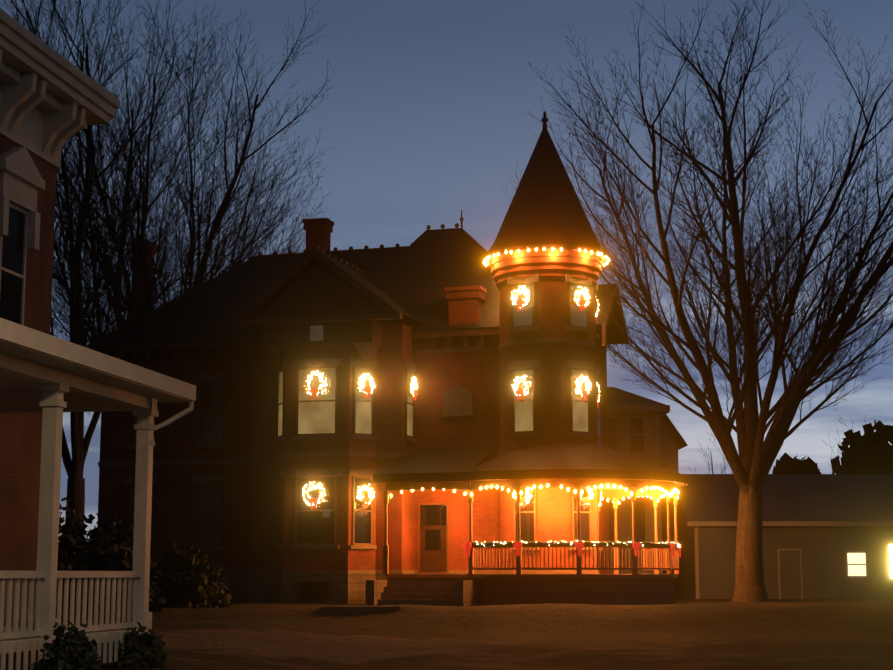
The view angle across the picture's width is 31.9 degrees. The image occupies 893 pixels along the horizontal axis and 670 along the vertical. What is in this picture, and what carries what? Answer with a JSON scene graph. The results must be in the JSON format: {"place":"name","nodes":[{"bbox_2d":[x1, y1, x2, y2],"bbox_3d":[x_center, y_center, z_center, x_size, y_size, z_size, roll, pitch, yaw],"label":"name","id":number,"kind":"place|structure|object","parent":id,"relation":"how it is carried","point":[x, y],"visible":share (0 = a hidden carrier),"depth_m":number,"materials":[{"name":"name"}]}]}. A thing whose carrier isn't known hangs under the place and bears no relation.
{"place":"outdoors","nodes":[
{"label":"outdoors","id":0,"kind":"place"},
{"bbox_2d":[0,0,892,553],"label":"sky","id":1,"kind":"structure","parent":0,"point":[425,121],"materials":[{"name":"blue"}]},
{"bbox_2d":[58,597,892,669],"bbox_3d":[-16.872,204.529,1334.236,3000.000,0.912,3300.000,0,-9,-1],"label":"ground","id":2,"kind":"structure","parent":0,"point":[771,634],"depth_m":37.23,"materials":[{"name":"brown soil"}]},
{"bbox_2d":[32,621,104,669],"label":"shrub","id":3,"kind":"object","parent":2,"relation":"on","point":[78,653],"visible":1,"depth_m":20.34,"materials":[{"name":"green plant"}]},
{"bbox_2d":[55,497,110,621],"bbox_3d":[-12.120,6.475,45.330,4.793,4.864,4.576,0,-9,-1],"label":"bush","id":4,"kind":"object","parent":2,"relation":"on","point":[66,536],"visible":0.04,"depth_m":44.99,"materials":[{"name":"green plant"}]},
{"bbox_2d":[53,25,138,278],"bbox_3d":[-16.480,-3.057,52.709,9.331,24.854,13.139,-6,-11,34],"label":"tree","id":5,"kind":"object","parent":2,"relation":"on","point":[86,155],"visible":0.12,"depth_m":57.55,"materials":[{"name":"brown plant"}]},
{"bbox_2d":[0,8,195,669],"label":"house","id":6,"kind":"structure","parent":2,"relation":"on","point":[52,101],"depth_m":25.80,"materials":[{"name":"wood"}]},
{"bbox_2d":[56,512,166,619],"bbox_3d":[-10.209,7.125,46.762,3.752,3.616,3.857,0,-9,-1],"label":"bush","id":7,"kind":"object","parent":2,"relation":"on","point":[112,556],"visible":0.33,"depth_m":46.33,"materials":[{"name":"green plant"}]},
{"bbox_2d":[111,622,168,667],"bbox_3d":[-4.689,4.816,23.923,0.897,0.840,0.952,0,-9,-1],"label":"shrub","id":8,"kind":"object","parent":2,"relation":"on","point":[139,649],"visible":0.96,"depth_m":23.74,"materials":[{"name":"green plant"}]},
{"bbox_2d":[0,0,281,563],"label":"tree","id":9,"kind":"object","parent":2,"relation":"on","point":[80,442],"visible":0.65,"depth_m":57.97,"materials":[{"name":"brown plant"}]},
{"bbox_2d":[15,0,335,343],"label":"tree","id":10,"kind":"object","parent":2,"relation":"on","point":[222,209],"visible":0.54,"depth_m":69.67,"materials":[{"name":"brown plant"}]},
{"bbox_2d":[55,115,324,417],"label":"tree","id":11,"kind":"object","parent":2,"relation":"on","point":[275,228],"visible":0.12,"depth_m":89.97,"materials":[{"name":"brown plant"}]},
{"bbox_2d":[150,541,231,607],"bbox_3d":[-8.618,8.103,51.152,3.158,2.717,3.150,-8,-12,43],"label":"bush","id":12,"kind":"object","parent":2,"relation":"on","point":[204,580],"visible":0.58,"depth_m":50.53,"materials":[{"name":"green leaves"},{"name":"bark"}]},
{"bbox_2d":[51,0,332,345],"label":"tree","id":13,"kind":"object","parent":2,"relation":"on","point":[143,185],"visible":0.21,"depth_m":77.60,"materials":[{"name":"brown plant"}]},
{"bbox_2d":[320,606,398,613],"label":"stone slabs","id":14,"kind":"structure","parent":2,"relation":"on","point":[340,609],"depth_m":44.28,"materials":[{"name":"grey stone"}]},
{"bbox_2d":[87,112,687,605],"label":"house","id":15,"kind":"structure","parent":2,"relation":"on","point":[421,420],"depth_m":57.34,"materials":[{"name":"brick"}]},
{"bbox_2d":[506,0,892,601],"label":"tree","id":16,"kind":"object","parent":2,"relation":"on","point":[750,464],"visible":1,"depth_m":59.02,"materials":[{"name":"brown plant"}]},
{"bbox_2d":[684,439,727,473],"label":"tree","id":17,"kind":"object","parent":2,"relation":"on","point":[711,461],"visible":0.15,"depth_m":150.49,"materials":[{"name":"brown plant"}]},
{"bbox_2d":[703,432,732,473],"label":"tree","id":18,"kind":"object","parent":2,"relation":"on","point":[720,452],"visible":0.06,"depth_m":162.61,"materials":[{"name":"brown plant"}]},
{"bbox_2d":[772,452,821,473],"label":"evergreen","id":19,"kind":"object","parent":2,"relation":"on","point":[786,463],"visible":0.12,"depth_m":189.52,"materials":[{"name":"green plant"}]},
{"bbox_2d":[810,407,870,473],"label":"tree","id":20,"kind":"object","parent":2,"relation":"on","point":[839,442],"visible":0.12,"depth_m":175.58,"materials":[{"name":"brown plant"}]},
{"bbox_2d":[822,440,891,473],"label":"tree","id":21,"kind":"object","parent":2,"relation":"on","point":[843,462],"visible":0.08,"depth_m":149.18,"materials":[{"name":"brown plant"}]},
{"bbox_2d":[830,419,892,473],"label":"evergreen","id":22,"kind":"object","parent":2,"relation":"on","point":[875,445],"visible":0.46,"depth_m":170.70,"materials":[{"name":"green plant"}]},
{"bbox_2d":[607,387,687,573],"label":"house","id":23,"kind":"structure","parent":0,"point":[642,428],"depth_m":70.07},
{"bbox_2d":[662,474,892,598],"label":"grey barn","id":24,"kind":"structure","parent":0,"point":[827,536],"depth_m":65.59,"materials":[{"name":"grey wood"}]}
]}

